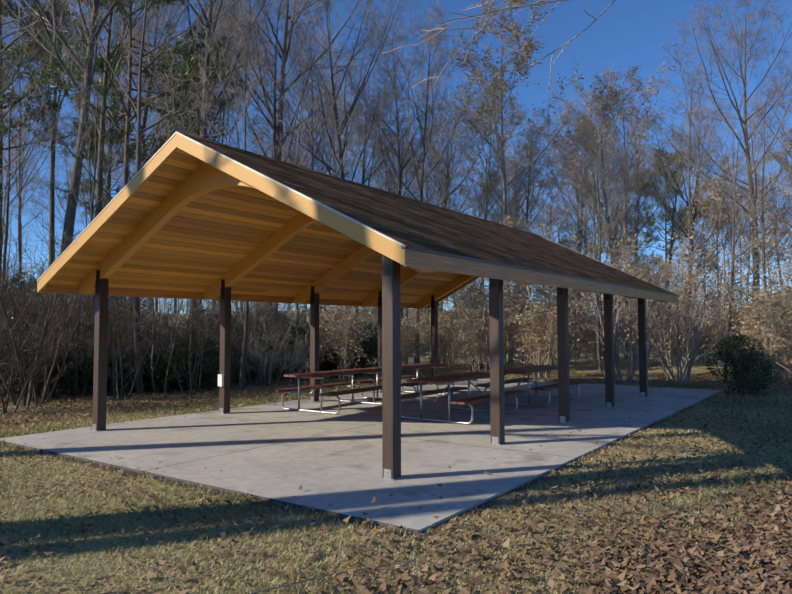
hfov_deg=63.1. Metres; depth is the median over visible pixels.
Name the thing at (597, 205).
bare tree
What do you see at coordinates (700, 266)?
beech sapling
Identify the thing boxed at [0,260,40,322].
bare brush
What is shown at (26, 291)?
bare brush
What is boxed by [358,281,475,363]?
beech sapling
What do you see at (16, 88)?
bare tree
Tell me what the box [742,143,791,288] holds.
bare tree
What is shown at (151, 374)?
brush thicket
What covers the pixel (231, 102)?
bare tree
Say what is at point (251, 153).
ridge cap
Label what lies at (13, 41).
bare tree
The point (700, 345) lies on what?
tan brush
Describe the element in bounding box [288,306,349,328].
bare brush
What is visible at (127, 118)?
pine tree
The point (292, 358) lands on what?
shrub
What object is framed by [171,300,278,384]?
brush thicket
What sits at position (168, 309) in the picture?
bare brush
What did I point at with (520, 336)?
tan brush
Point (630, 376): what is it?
tan brush
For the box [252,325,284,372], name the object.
evergreen thicket shrub
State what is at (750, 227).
bare tree
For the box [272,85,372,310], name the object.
bare tree
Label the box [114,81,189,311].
bare tree
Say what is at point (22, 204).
understory tree
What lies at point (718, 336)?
tan brush
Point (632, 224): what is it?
beech sapling
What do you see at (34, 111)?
pine tree
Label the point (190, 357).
bare brush
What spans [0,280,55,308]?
evergreen shrub
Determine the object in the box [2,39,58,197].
bare tree
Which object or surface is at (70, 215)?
bare tree
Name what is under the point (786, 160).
tall beech tree
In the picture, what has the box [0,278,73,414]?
bare brush
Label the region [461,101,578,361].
bare tree
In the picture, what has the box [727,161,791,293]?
bare tree
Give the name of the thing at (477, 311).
shrub
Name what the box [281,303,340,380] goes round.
bare brush
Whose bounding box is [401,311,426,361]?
tan brush
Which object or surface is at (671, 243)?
tree
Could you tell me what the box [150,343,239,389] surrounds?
evergreen thicket shrub
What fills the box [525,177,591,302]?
understory tree
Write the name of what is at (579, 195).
understory tree
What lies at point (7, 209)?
understory tree
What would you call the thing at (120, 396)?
bare brush
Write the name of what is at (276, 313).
bare brush
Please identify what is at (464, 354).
tan brush
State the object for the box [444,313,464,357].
tan brush
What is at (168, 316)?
brush thicket
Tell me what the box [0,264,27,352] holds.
bare brush
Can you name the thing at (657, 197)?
bare tree
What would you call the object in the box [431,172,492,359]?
understory tree
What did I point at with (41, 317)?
bare brush
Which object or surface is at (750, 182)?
tree
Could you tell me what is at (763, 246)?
understory tree
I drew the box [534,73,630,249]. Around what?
bare tree
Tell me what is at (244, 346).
understory tree
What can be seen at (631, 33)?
sky
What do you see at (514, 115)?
tree
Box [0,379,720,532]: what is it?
concrete slab
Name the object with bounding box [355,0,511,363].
bare tree
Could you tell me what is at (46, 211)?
understory tree
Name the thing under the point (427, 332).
tan brush
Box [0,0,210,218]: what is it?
bare tree
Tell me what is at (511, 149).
bare tree
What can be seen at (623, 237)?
bare tree
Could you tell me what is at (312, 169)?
understory tree
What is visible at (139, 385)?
understory tree
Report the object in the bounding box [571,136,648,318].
bare tree
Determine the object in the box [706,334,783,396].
evergreen corner shrub
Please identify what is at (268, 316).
bare brush
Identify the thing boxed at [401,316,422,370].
tan brush
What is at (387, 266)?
post brackets
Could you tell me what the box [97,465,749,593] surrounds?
fallen twigs
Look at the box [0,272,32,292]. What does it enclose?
evergreen shrub
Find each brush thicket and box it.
[0,256,132,387]
[0,288,40,378]
[0,309,64,399]
[2,294,109,398]
[32,295,146,389]
[67,300,148,391]
[91,296,232,393]
[108,296,239,382]
[109,300,197,344]
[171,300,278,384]
[236,321,306,384]
[240,302,319,337]
[258,313,306,334]
[307,305,377,333]
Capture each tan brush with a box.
[4,255,86,318]
[187,299,284,330]
[303,305,371,378]
[340,306,421,366]
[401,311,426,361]
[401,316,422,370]
[411,309,462,369]
[413,292,486,368]
[440,278,532,368]
[441,309,471,362]
[444,309,516,371]
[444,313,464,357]
[451,286,521,346]
[460,307,489,364]
[461,302,528,365]
[488,283,585,364]
[488,294,537,355]
[510,259,616,365]
[511,297,589,377]
[544,295,603,361]
[545,302,618,361]
[548,222,713,381]
[569,300,629,365]
[583,250,695,367]
[598,236,762,379]
[603,298,675,359]
[616,261,754,384]
[633,274,734,366]
[654,312,698,362]
[663,287,720,360]
[681,307,718,363]
[687,302,752,371]
[693,272,763,342]
[697,299,756,365]
[710,315,783,370]
[722,284,791,388]
[731,290,791,380]
[733,257,791,361]
[751,300,791,368]
[763,245,791,319]
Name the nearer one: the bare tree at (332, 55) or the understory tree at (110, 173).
the understory tree at (110, 173)
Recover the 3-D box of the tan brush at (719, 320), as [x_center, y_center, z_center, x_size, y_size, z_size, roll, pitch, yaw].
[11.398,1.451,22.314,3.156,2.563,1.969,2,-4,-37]
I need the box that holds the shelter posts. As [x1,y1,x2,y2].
[92,256,646,478]
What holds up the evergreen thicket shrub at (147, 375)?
on the ground at (585, 364)
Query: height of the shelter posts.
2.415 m
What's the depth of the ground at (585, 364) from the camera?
5.59 m
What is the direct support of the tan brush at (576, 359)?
on the ground at (585, 364)
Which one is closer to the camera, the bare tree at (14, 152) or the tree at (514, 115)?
the tree at (514, 115)
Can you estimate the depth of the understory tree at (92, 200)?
18.59 m
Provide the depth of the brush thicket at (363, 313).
25.65 m
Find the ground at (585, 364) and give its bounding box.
[0,308,791,593]
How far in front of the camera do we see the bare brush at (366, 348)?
23.31 m
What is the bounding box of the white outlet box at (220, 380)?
[218,374,223,386]
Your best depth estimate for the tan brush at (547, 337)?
21.19 m
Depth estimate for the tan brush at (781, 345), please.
21.10 m
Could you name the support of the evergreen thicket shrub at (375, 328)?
on the ground at (585, 364)
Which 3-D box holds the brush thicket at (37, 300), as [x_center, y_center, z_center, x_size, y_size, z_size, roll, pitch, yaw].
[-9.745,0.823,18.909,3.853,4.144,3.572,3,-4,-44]
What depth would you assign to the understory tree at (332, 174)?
21.80 m
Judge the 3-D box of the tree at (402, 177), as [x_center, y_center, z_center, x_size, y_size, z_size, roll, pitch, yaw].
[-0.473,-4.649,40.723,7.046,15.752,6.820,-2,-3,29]
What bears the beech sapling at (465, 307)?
on the ground at (585, 364)
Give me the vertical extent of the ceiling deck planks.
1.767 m
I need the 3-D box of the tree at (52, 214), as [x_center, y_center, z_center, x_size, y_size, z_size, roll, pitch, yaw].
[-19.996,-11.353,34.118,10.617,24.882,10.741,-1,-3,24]
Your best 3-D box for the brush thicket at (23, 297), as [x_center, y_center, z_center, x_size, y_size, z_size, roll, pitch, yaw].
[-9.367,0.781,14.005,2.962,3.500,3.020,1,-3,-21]
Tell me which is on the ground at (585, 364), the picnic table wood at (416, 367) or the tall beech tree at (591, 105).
the tall beech tree at (591, 105)
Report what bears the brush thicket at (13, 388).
on the ground at (585, 364)
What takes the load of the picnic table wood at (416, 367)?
on the concrete slab
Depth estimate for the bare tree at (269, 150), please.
53.69 m
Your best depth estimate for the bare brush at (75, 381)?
15.80 m
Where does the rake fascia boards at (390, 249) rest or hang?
on the ceiling deck planks
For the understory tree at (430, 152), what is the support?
on the ground at (585, 364)
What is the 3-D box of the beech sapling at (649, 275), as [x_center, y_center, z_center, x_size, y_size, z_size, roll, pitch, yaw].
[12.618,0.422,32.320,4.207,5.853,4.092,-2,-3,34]
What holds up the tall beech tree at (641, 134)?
on the ground at (585, 364)
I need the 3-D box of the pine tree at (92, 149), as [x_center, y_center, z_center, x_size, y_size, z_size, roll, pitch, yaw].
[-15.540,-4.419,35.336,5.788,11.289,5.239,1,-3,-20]
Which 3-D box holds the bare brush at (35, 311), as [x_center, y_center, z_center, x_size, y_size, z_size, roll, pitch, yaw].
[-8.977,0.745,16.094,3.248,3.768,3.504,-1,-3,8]
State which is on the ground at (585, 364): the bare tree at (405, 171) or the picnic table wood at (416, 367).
the bare tree at (405, 171)
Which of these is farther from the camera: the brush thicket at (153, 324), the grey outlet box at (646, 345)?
the brush thicket at (153, 324)
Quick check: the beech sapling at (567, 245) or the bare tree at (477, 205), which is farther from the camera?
the bare tree at (477, 205)
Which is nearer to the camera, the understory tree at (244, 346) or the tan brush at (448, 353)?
the understory tree at (244, 346)
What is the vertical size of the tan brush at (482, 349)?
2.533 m
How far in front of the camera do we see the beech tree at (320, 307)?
22.76 m
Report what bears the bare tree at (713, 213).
on the ground at (585, 364)
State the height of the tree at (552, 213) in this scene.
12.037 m
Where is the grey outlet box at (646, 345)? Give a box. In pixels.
[645,342,648,396]
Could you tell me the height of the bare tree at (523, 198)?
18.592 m
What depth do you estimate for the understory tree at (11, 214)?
37.86 m
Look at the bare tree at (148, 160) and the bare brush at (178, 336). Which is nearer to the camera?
the bare brush at (178, 336)
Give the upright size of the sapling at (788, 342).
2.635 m
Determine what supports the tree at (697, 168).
on the ground at (585, 364)
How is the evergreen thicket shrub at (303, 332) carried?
on the ground at (585, 364)
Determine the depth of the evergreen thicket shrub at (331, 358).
21.85 m
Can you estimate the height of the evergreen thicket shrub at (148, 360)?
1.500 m
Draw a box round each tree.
[0,0,89,211]
[0,0,107,283]
[0,0,111,93]
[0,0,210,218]
[0,28,68,291]
[0,102,70,296]
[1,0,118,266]
[1,0,213,375]
[1,0,248,314]
[2,0,179,205]
[2,19,71,286]
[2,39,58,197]
[2,115,50,248]
[2,198,41,277]
[3,110,91,240]
[16,0,269,393]
[21,180,84,259]
[38,26,175,343]
[50,97,131,223]
[55,118,145,216]
[61,3,170,177]
[66,126,146,220]
[75,162,155,323]
[83,0,285,318]
[84,0,262,298]
[95,33,196,310]
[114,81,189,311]
[125,0,277,325]
[129,70,215,313]
[146,7,255,310]
[150,0,386,389]
[159,5,295,308]
[167,25,267,309]
[188,0,341,313]
[201,0,395,312]
[217,0,383,180]
[218,0,424,320]
[232,99,305,162]
[254,116,340,309]
[258,133,305,167]
[271,33,377,367]
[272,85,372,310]
[282,304,366,330]
[284,151,326,322]
[286,23,386,308]
[286,70,372,310]
[301,66,427,321]
[341,1,465,359]
[344,111,445,197]
[349,138,418,198]
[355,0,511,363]
[357,136,445,206]
[373,132,439,202]
[400,84,480,305]
[401,154,455,324]
[404,90,527,373]
[408,119,474,209]
[412,77,554,293]
[415,113,501,309]
[418,0,619,362]
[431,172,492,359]
[451,151,525,285]
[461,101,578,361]
[461,188,492,283]
[468,152,542,227]
[470,165,532,280]
[484,120,551,326]
[489,187,547,230]
[493,165,551,298]
[500,150,550,230]
[505,133,654,376]
[520,196,558,313]
[521,178,574,302]
[524,83,642,322]
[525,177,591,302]
[527,71,642,371]
[530,122,639,344]
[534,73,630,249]
[535,192,575,249]
[538,115,639,319]
[546,62,690,358]
[548,89,670,356]
[554,159,637,261]
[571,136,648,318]
[595,203,654,326]
[608,105,692,261]
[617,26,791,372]
[618,146,709,270]
[627,116,710,288]
[629,92,739,351]
[652,0,791,360]
[671,224,697,271]
[676,186,738,304]
[677,156,748,322]
[684,85,791,382]
[685,168,784,289]
[702,74,791,357]
[713,185,760,305]
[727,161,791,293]
[730,169,784,304]
[738,56,791,225]
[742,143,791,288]
[761,126,791,242]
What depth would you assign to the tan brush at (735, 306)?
25.41 m
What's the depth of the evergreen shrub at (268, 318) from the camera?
27.54 m
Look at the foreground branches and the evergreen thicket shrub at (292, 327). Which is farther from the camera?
the evergreen thicket shrub at (292, 327)
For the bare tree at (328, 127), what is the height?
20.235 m
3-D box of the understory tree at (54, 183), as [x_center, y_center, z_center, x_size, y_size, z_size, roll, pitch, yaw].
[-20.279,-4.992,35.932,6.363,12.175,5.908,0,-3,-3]
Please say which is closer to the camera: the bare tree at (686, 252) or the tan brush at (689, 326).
the tan brush at (689, 326)
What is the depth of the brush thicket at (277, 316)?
22.54 m
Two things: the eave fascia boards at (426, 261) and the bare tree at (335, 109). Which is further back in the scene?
the bare tree at (335, 109)
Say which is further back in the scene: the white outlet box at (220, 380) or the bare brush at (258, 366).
the bare brush at (258, 366)
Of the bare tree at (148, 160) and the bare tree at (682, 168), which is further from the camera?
the bare tree at (148, 160)
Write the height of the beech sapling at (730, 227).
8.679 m
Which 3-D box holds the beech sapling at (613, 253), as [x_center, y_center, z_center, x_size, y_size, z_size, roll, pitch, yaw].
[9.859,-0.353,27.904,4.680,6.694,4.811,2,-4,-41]
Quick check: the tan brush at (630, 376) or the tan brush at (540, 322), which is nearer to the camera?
the tan brush at (630, 376)
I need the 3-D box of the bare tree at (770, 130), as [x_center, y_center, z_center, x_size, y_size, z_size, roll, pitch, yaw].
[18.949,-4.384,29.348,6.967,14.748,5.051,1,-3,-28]
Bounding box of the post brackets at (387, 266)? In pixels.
[96,255,642,308]
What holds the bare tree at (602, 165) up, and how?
on the ground at (585, 364)
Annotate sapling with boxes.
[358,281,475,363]
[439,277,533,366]
[446,288,488,353]
[461,290,488,318]
[473,212,591,373]
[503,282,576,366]
[515,219,597,354]
[568,197,653,334]
[575,216,693,351]
[603,252,703,360]
[614,243,664,346]
[617,247,680,355]
[652,232,752,359]
[662,153,791,366]
[688,188,791,326]
[750,171,791,289]
[768,333,791,376]
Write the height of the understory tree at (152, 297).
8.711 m
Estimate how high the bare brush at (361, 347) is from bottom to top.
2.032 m
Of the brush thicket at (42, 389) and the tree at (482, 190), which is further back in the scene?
the tree at (482, 190)
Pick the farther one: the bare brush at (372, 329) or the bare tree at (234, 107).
the bare tree at (234, 107)
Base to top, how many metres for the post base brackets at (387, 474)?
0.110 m
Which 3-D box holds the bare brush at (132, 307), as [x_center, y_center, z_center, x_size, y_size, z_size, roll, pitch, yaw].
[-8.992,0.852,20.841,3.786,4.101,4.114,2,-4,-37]
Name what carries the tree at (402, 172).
on the ground at (585, 364)
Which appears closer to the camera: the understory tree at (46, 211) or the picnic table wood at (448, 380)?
the picnic table wood at (448, 380)
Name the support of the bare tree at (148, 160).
on the ground at (585, 364)
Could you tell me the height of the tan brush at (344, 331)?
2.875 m
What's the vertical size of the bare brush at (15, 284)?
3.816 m
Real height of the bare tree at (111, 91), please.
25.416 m
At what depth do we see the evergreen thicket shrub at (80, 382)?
16.11 m
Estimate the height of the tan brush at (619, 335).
4.742 m
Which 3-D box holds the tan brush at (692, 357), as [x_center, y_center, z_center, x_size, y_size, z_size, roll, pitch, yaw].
[8.315,0.702,18.830,3.163,3.806,3.784,0,-3,-14]
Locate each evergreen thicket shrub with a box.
[22,344,134,399]
[108,345,177,391]
[110,344,202,390]
[114,340,209,391]
[143,334,219,392]
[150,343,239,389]
[214,338,287,382]
[245,340,279,377]
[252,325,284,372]
[258,320,309,378]
[261,326,329,378]
[299,325,365,377]
[303,329,364,377]
[304,320,338,370]
[325,321,377,376]
[336,336,377,367]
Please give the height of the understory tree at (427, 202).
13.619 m
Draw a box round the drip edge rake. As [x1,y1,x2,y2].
[37,132,677,294]
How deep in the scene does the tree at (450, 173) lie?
55.09 m
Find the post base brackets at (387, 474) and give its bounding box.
[91,384,644,480]
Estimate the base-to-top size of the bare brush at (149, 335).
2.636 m
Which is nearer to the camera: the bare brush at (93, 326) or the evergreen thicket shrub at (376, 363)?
the bare brush at (93, 326)
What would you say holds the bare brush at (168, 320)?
on the ground at (585, 364)
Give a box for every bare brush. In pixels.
[0,203,122,408]
[0,249,125,393]
[0,258,31,315]
[0,258,93,330]
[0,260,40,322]
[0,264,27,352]
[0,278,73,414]
[0,285,89,377]
[0,293,126,402]
[1,254,75,332]
[7,234,153,398]
[22,295,149,390]
[41,296,181,399]
[71,296,181,345]
[109,301,185,363]
[110,297,155,370]
[114,297,161,342]
[131,299,256,394]
[140,299,205,343]
[142,298,190,336]
[150,301,239,386]
[166,300,236,382]
[166,301,232,341]
[202,329,257,378]
[212,301,309,380]
[216,300,298,332]
[230,334,286,383]
[232,310,294,345]
[237,302,306,338]
[242,302,292,325]
[265,303,294,326]
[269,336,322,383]
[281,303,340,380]
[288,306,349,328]
[320,324,376,368]
[351,306,405,359]
[351,329,376,365]
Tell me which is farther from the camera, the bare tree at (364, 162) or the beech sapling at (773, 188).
the bare tree at (364, 162)
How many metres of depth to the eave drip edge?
8.07 m
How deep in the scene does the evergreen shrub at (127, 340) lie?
20.56 m
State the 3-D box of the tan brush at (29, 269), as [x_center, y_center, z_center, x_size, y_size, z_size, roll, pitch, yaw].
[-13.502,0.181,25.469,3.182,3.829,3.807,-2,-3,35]
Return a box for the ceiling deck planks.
[49,148,461,303]
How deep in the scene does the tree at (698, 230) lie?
50.83 m
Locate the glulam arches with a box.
[79,161,664,307]
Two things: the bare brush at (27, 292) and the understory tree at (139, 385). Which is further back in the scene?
the bare brush at (27, 292)
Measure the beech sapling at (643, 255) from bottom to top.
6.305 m
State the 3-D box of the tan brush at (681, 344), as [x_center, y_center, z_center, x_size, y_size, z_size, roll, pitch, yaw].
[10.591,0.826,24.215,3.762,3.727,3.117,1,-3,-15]
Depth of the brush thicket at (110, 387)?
16.47 m
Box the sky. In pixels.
[2,0,791,322]
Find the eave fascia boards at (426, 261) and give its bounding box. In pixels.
[40,250,677,308]
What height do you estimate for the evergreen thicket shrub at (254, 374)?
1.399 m
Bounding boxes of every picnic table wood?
[268,368,402,413]
[351,363,453,401]
[401,372,526,424]
[475,365,586,406]
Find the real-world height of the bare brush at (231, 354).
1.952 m
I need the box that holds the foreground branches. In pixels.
[381,0,614,92]
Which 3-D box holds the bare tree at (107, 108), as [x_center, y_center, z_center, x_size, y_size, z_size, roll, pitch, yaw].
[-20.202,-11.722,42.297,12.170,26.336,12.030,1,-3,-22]
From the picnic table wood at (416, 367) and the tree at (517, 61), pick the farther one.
the tree at (517, 61)
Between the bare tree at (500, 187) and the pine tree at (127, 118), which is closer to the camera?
the pine tree at (127, 118)
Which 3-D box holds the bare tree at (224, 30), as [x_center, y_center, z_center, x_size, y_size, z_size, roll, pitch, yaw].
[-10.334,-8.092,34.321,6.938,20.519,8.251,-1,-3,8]
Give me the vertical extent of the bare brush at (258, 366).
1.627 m
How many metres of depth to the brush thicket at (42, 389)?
15.64 m
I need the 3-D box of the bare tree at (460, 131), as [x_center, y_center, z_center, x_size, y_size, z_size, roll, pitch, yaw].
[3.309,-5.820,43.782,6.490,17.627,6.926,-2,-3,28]
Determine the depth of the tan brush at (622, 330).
26.45 m
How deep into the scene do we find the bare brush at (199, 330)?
19.50 m
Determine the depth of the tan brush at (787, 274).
20.93 m
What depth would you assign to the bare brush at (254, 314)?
20.34 m
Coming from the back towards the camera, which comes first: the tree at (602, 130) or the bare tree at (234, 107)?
the tree at (602, 130)
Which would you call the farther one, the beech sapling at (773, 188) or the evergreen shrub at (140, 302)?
the evergreen shrub at (140, 302)
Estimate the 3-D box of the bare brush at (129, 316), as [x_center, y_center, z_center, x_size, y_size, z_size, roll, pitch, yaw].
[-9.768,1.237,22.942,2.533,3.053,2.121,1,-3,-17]
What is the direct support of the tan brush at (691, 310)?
on the ground at (585, 364)
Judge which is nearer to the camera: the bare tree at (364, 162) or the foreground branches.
the foreground branches
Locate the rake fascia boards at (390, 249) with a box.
[37,133,479,308]
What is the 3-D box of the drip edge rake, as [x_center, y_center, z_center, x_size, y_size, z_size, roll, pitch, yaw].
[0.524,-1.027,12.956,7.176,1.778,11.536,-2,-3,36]
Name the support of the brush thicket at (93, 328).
on the ground at (585, 364)
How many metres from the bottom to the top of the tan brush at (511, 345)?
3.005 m
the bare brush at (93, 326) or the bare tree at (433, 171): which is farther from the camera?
the bare tree at (433, 171)
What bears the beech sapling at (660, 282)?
on the ground at (585, 364)
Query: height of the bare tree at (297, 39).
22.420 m
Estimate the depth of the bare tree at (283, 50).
37.87 m
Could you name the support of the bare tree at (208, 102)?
on the ground at (585, 364)
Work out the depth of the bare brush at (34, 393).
14.77 m
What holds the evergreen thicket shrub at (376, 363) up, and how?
on the ground at (585, 364)
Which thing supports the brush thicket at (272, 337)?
on the ground at (585, 364)
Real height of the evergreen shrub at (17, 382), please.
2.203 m
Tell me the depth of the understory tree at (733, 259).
19.45 m
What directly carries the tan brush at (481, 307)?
on the ground at (585, 364)
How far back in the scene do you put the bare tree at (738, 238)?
56.37 m
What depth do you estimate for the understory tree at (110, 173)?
33.56 m
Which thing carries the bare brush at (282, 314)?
on the ground at (585, 364)
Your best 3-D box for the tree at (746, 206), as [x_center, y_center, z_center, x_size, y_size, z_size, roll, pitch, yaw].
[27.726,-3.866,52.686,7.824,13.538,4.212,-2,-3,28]
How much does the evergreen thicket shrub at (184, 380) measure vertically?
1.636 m
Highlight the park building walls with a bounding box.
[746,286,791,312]
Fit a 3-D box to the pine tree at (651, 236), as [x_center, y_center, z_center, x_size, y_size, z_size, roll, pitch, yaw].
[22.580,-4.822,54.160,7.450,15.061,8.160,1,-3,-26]
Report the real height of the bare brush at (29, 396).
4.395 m
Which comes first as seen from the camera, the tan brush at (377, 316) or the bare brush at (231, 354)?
the bare brush at (231, 354)
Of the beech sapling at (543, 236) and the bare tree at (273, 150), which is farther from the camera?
the bare tree at (273, 150)
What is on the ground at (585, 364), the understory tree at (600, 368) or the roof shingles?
the understory tree at (600, 368)
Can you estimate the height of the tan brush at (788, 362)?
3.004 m
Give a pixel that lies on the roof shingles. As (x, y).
(408, 222)
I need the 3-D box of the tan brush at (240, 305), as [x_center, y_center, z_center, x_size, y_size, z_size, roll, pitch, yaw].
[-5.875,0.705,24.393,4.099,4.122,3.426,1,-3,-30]
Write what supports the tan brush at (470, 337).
on the ground at (585, 364)
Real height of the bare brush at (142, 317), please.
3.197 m
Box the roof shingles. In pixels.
[190,137,676,294]
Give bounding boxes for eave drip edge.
[37,246,678,295]
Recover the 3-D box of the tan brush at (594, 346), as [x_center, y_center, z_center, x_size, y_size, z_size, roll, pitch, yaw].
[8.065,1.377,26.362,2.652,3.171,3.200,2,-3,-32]
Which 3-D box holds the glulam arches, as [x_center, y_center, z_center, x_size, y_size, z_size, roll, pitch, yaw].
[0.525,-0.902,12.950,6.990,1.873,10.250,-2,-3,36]
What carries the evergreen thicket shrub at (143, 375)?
on the ground at (585, 364)
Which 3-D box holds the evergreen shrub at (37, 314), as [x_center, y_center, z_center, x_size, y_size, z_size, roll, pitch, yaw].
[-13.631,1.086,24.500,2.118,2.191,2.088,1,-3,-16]
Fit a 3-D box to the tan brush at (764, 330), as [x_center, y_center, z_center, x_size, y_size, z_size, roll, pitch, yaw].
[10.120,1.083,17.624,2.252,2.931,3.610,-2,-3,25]
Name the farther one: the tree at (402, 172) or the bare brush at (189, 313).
the tree at (402, 172)
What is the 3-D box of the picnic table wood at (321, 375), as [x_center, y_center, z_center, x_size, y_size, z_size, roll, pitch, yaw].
[-1.195,1.911,13.305,1.654,0.734,2.476,-2,-3,36]
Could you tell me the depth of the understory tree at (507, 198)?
47.94 m
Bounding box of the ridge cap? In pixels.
[176,131,540,236]
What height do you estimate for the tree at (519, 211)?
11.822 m
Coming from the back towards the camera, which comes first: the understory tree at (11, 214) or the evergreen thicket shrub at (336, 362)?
the understory tree at (11, 214)
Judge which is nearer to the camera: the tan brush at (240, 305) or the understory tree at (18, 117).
the understory tree at (18, 117)
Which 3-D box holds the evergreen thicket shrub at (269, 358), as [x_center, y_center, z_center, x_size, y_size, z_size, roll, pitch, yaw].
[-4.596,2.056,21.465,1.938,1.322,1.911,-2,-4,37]
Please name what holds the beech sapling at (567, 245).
on the ground at (585, 364)
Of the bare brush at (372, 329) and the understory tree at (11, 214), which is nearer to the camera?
the bare brush at (372, 329)
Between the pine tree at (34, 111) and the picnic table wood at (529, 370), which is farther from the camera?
the pine tree at (34, 111)
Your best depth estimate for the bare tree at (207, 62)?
26.91 m
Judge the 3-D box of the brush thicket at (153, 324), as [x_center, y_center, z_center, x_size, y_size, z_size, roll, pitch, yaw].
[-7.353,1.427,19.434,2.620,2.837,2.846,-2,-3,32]
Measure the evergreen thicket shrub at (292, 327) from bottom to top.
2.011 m
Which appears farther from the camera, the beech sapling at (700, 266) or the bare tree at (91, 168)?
the bare tree at (91, 168)
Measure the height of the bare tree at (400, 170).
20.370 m
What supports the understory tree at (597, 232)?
on the ground at (585, 364)
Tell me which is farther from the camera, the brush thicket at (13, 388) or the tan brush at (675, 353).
the tan brush at (675, 353)
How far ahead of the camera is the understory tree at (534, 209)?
41.64 m
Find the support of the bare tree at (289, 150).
on the ground at (585, 364)
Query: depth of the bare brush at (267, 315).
23.72 m
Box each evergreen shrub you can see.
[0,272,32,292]
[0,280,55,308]
[0,317,65,400]
[12,302,53,328]
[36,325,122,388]
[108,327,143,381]
[112,297,150,321]
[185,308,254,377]
[236,307,295,331]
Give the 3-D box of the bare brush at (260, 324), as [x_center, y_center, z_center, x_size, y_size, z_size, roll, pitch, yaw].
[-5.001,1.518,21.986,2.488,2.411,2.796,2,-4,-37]
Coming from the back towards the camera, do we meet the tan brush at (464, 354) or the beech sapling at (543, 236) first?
the tan brush at (464, 354)
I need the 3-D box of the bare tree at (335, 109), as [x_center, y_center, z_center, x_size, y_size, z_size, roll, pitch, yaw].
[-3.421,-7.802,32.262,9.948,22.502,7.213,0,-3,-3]
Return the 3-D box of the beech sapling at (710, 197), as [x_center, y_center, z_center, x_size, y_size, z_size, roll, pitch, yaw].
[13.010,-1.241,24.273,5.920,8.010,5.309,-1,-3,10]
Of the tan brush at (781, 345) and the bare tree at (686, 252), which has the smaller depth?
the tan brush at (781, 345)
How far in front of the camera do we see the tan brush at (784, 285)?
17.29 m
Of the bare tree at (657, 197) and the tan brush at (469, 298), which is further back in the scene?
the bare tree at (657, 197)
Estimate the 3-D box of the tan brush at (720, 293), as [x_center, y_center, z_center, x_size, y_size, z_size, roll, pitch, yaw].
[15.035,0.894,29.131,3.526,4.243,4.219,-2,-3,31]
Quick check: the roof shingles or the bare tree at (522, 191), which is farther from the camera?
the bare tree at (522, 191)
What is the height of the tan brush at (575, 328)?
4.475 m
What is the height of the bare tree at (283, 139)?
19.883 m
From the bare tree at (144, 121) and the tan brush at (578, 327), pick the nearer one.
the tan brush at (578, 327)
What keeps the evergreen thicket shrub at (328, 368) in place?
on the ground at (585, 364)
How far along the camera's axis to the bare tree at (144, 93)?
54.76 m
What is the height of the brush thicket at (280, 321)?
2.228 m
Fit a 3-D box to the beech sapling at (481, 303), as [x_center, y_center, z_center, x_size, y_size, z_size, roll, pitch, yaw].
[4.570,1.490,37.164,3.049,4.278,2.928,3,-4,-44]
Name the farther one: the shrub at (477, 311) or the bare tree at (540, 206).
the bare tree at (540, 206)
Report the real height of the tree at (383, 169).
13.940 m
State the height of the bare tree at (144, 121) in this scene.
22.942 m

